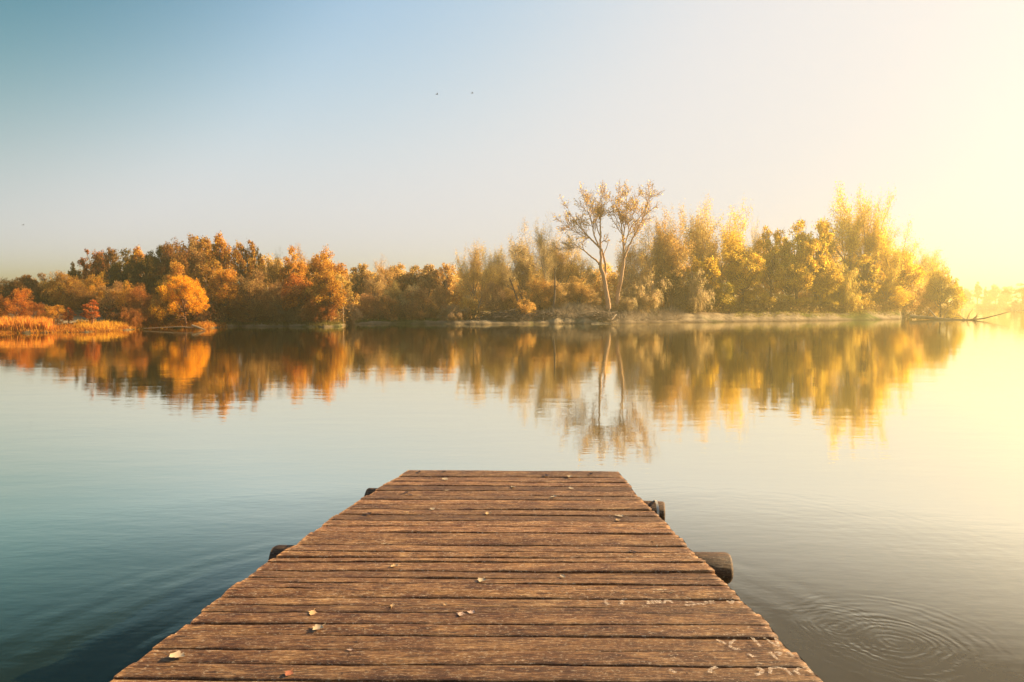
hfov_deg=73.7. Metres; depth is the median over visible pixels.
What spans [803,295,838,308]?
round bush
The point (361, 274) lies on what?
tall tree
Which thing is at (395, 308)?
round bush
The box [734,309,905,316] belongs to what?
grass
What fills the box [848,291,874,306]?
round bush
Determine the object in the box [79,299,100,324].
sapling
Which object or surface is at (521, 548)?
dock
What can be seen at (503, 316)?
brush pile
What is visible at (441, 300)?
round bush
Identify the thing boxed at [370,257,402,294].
slender tree
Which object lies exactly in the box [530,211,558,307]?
slender tree
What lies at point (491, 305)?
bush
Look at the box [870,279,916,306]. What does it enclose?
bush
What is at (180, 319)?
undergrowth
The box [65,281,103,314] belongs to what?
willow tree
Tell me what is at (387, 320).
grass
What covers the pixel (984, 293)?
conical tree
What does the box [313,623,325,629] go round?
fallen leaf
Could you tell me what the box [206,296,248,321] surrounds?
round bush
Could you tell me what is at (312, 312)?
shrub
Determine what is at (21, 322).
reeds
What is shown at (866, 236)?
sparse tree
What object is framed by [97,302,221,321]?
ground foliage
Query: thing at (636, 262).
sparse tree
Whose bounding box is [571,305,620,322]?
brush pile
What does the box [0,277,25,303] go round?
autumn tree
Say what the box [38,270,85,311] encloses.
willow tree
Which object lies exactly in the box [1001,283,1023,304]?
autumn tree
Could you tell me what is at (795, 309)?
undergrowth
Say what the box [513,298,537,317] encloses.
round bush
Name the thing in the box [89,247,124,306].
autumn tree
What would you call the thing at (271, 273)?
slender tree
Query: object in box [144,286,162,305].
autumn tree
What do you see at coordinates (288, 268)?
autumn tree
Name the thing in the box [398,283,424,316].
willow tree
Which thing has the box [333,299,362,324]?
bush
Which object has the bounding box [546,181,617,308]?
bare tree
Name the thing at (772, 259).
autumn tree
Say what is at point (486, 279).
sparse tree
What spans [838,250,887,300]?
autumn tree
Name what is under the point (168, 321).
round bush
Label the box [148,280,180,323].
willow tree
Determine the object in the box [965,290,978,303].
autumn tree
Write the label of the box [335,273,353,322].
autumn tree
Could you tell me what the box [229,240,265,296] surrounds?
autumn tree
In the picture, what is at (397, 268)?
tall tree
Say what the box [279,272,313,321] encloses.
autumn tree
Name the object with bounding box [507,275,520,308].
leaning trunk
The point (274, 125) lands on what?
sky
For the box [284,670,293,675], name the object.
fallen leaf
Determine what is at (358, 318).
undergrowth
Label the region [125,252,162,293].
autumn tree
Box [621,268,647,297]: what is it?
willow tree
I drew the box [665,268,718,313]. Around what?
bush
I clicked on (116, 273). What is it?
autumn tree
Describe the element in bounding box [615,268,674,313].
wispy willow
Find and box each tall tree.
[15,274,38,306]
[122,244,144,285]
[140,245,168,291]
[187,235,222,309]
[191,259,224,303]
[199,231,234,274]
[349,263,373,304]
[384,262,410,295]
[400,265,420,298]
[415,264,439,304]
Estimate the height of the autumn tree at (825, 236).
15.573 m
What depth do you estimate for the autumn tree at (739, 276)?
100.99 m
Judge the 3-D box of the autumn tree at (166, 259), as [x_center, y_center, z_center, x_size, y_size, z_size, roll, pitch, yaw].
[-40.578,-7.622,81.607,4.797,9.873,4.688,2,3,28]
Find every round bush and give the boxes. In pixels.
[0,287,33,317]
[0,305,13,317]
[23,302,46,318]
[40,305,68,323]
[160,311,182,324]
[353,293,382,318]
[377,295,401,320]
[399,287,437,319]
[426,284,452,317]
[458,297,476,317]
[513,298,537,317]
[577,289,601,305]
[704,282,740,310]
[735,287,776,308]
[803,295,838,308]
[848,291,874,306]
[925,284,968,317]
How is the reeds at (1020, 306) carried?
on the ground at (702, 316)
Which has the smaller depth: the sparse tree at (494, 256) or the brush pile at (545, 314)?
the brush pile at (545, 314)
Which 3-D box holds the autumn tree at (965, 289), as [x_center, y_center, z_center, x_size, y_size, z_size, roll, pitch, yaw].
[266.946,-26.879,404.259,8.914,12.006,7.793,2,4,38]
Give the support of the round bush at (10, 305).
on the ground at (702, 316)
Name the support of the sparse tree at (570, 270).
on the ground at (702, 316)
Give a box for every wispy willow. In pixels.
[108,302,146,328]
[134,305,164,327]
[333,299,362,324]
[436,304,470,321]
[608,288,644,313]
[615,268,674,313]
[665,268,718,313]
[817,260,862,311]
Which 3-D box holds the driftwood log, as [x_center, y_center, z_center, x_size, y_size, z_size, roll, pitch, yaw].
[-32.008,-1.259,63.754,5.361,0.249,0.351,1,3,13]
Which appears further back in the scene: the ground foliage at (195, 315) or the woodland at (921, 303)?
the woodland at (921, 303)
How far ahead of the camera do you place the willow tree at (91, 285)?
74.51 m
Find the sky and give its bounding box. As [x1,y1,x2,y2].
[0,0,1023,303]
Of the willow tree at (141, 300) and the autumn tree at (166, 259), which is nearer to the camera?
the willow tree at (141, 300)
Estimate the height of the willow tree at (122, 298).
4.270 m
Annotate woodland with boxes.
[0,254,240,310]
[243,234,939,317]
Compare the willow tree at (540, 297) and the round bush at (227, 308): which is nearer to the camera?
the round bush at (227, 308)
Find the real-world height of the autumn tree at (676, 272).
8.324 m
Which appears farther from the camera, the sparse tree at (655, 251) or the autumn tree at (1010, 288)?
the autumn tree at (1010, 288)
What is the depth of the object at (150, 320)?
68.12 m
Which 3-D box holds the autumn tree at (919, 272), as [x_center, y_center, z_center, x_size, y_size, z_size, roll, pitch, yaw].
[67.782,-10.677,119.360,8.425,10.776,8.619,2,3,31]
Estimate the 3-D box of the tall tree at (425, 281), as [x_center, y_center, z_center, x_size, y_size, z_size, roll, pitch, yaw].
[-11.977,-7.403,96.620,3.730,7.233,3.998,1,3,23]
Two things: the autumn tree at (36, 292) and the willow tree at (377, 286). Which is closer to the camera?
the autumn tree at (36, 292)
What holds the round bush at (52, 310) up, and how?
on the ground at (702, 316)
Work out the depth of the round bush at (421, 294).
84.93 m
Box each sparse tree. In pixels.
[282,243,314,287]
[454,238,485,310]
[454,247,502,309]
[480,245,513,307]
[483,247,518,306]
[505,242,543,310]
[507,216,559,310]
[535,228,583,289]
[540,243,568,305]
[561,250,601,300]
[614,226,656,292]
[634,215,685,287]
[644,202,696,300]
[678,194,755,299]
[678,201,721,301]
[711,198,752,295]
[811,178,884,295]
[837,184,896,302]
[863,205,923,301]
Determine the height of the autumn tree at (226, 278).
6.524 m
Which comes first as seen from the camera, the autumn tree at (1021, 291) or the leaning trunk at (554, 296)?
the leaning trunk at (554, 296)
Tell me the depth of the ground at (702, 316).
86.98 m
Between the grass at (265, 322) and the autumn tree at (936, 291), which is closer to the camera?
the grass at (265, 322)
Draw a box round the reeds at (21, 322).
[0,315,56,331]
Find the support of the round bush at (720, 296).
on the ground at (702, 316)
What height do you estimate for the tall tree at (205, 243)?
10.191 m
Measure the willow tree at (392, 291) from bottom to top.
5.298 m
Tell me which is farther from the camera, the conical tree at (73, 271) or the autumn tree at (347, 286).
the conical tree at (73, 271)
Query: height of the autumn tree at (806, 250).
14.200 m
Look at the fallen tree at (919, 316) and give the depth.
107.31 m
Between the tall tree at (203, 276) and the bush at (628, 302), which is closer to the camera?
the tall tree at (203, 276)
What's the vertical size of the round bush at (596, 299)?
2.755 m
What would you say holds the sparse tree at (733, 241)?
on the ground at (702, 316)
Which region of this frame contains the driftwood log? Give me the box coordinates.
[144,326,193,328]
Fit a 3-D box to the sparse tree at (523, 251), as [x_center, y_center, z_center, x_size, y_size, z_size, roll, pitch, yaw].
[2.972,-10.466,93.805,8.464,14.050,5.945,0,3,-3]
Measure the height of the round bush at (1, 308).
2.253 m
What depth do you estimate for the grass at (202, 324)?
60.49 m
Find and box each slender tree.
[261,250,282,297]
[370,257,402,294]
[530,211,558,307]
[648,204,681,306]
[745,216,765,297]
[912,244,950,283]
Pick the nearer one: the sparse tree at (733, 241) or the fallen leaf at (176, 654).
the fallen leaf at (176, 654)
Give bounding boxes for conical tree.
[65,261,82,286]
[973,282,982,304]
[982,287,987,297]
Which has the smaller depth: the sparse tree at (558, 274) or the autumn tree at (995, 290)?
the sparse tree at (558, 274)
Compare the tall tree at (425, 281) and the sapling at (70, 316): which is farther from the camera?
the tall tree at (425, 281)
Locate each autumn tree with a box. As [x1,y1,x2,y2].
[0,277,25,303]
[28,272,53,310]
[30,281,62,305]
[77,249,106,288]
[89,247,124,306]
[106,248,142,293]
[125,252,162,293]
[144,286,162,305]
[153,239,195,287]
[155,260,193,302]
[168,234,208,278]
[207,265,242,320]
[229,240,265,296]
[250,247,266,303]
[275,245,308,288]
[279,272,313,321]
[300,268,348,321]
[303,244,347,290]
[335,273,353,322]
[430,262,454,302]
[652,254,691,308]
[685,256,722,289]
[718,242,767,305]
[756,225,788,305]
[768,252,815,304]
[776,220,822,302]
[793,215,836,304]
[805,258,844,304]
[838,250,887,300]
[875,250,926,302]
[922,263,962,317]
[960,285,970,302]
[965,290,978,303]
[987,283,1003,303]
[1000,286,1014,303]
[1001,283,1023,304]
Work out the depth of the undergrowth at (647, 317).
89.74 m
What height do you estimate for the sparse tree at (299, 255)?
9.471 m
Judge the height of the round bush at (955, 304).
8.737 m
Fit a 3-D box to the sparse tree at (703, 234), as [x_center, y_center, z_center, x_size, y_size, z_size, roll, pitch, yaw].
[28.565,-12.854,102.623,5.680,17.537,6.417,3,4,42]
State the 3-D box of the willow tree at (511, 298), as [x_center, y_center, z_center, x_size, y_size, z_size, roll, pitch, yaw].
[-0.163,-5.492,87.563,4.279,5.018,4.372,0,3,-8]
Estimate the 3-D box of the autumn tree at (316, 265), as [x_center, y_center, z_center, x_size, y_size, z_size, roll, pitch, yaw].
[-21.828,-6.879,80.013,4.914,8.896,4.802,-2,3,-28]
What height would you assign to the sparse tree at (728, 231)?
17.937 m
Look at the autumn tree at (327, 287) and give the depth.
73.12 m
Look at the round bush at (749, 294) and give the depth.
102.43 m
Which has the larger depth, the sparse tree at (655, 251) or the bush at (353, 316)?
the sparse tree at (655, 251)
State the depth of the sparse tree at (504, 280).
90.34 m
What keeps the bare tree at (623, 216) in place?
on the ground at (702, 316)
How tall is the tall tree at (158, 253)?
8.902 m
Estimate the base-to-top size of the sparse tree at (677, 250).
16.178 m
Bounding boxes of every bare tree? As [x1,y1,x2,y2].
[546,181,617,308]
[603,179,663,307]
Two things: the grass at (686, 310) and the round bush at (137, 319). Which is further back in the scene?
the grass at (686, 310)
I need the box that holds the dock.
[110,470,822,681]
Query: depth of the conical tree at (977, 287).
408.29 m
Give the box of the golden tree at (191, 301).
[148,274,211,324]
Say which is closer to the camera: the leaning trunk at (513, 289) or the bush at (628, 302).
the leaning trunk at (513, 289)
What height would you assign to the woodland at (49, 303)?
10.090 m
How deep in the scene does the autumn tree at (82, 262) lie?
84.96 m
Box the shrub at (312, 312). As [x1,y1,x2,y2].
[298,299,339,322]
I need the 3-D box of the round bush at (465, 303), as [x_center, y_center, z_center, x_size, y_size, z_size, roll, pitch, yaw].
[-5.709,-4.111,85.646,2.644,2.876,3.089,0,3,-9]
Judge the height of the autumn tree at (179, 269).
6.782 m
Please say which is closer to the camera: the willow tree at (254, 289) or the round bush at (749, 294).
the willow tree at (254, 289)
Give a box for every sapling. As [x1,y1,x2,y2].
[62,307,76,323]
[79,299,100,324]
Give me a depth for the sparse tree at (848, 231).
111.39 m
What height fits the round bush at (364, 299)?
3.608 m
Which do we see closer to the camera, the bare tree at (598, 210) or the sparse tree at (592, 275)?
the bare tree at (598, 210)
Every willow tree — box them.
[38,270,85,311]
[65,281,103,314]
[81,271,109,309]
[91,281,126,311]
[110,280,143,309]
[124,282,160,313]
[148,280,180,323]
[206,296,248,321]
[224,268,274,320]
[261,279,295,320]
[358,272,389,308]
[380,280,411,314]
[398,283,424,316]
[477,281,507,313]
[498,279,526,312]
[525,275,553,312]
[544,278,574,306]
[567,275,593,304]
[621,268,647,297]
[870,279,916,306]
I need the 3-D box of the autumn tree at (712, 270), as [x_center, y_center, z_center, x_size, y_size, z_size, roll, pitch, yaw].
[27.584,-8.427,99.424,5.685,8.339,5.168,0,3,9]
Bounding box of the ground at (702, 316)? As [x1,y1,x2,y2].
[0,300,1023,332]
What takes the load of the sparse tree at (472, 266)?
on the ground at (702, 316)
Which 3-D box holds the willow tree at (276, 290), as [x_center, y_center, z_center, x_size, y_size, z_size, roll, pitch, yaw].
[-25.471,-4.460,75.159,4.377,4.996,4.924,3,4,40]
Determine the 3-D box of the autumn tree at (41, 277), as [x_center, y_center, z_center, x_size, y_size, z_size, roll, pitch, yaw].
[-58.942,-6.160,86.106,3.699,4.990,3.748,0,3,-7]
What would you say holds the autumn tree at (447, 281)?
on the ground at (702, 316)
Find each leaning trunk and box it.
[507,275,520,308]
[550,265,560,308]
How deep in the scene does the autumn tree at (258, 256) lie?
83.28 m
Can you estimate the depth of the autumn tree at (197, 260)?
82.82 m
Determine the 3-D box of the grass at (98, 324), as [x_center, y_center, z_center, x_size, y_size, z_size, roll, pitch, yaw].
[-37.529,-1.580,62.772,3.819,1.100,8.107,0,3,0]
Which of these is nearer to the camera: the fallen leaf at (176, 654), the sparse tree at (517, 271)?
the fallen leaf at (176, 654)
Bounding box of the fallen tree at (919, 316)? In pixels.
[909,304,1009,319]
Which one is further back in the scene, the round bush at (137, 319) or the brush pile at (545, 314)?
the brush pile at (545, 314)
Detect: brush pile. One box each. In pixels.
[465,305,537,320]
[510,304,575,320]
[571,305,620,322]
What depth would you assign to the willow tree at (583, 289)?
91.18 m
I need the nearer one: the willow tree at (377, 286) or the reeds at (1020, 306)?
the willow tree at (377, 286)
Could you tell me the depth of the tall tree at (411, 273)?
96.83 m
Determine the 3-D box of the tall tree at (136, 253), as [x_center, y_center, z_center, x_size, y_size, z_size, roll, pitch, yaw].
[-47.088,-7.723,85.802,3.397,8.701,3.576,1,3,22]
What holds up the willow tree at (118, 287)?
on the ground at (702, 316)
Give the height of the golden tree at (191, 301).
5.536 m
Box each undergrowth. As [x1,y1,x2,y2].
[104,307,213,321]
[215,308,480,321]
[518,301,685,321]
[679,300,909,311]
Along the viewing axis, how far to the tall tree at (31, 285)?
83.45 m
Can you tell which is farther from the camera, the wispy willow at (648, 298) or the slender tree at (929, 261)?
the slender tree at (929, 261)
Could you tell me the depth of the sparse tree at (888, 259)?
114.54 m
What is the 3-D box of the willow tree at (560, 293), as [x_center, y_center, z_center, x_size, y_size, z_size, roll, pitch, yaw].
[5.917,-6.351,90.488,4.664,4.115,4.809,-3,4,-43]
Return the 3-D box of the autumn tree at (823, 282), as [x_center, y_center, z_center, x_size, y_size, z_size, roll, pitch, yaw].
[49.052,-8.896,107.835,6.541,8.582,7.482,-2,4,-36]
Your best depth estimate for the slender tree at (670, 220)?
100.58 m
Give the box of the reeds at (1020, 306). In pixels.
[941,303,1023,309]
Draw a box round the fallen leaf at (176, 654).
[166,650,184,657]
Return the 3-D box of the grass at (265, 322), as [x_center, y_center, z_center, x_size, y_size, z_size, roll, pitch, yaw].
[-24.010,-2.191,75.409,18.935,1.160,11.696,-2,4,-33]
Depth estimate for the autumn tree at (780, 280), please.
103.87 m
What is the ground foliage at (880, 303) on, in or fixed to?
on the ground at (702, 316)
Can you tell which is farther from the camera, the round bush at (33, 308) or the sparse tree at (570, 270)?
the sparse tree at (570, 270)
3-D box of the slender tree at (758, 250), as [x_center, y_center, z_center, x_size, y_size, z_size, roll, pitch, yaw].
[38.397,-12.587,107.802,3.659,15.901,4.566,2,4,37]
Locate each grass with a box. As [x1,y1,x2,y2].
[1,319,227,332]
[73,318,130,329]
[208,318,359,326]
[348,315,452,322]
[479,303,906,317]
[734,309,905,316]
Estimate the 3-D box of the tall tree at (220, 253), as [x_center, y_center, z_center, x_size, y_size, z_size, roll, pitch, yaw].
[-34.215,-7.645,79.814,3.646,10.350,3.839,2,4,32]
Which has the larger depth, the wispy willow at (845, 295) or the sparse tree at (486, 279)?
the wispy willow at (845, 295)
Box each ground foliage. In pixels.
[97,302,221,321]
[675,297,914,313]
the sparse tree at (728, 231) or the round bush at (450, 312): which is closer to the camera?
the round bush at (450, 312)
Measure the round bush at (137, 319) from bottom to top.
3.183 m
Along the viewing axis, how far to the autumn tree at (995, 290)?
402.92 m
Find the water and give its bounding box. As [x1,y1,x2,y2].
[0,309,1023,681]
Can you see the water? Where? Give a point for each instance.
(846, 497)

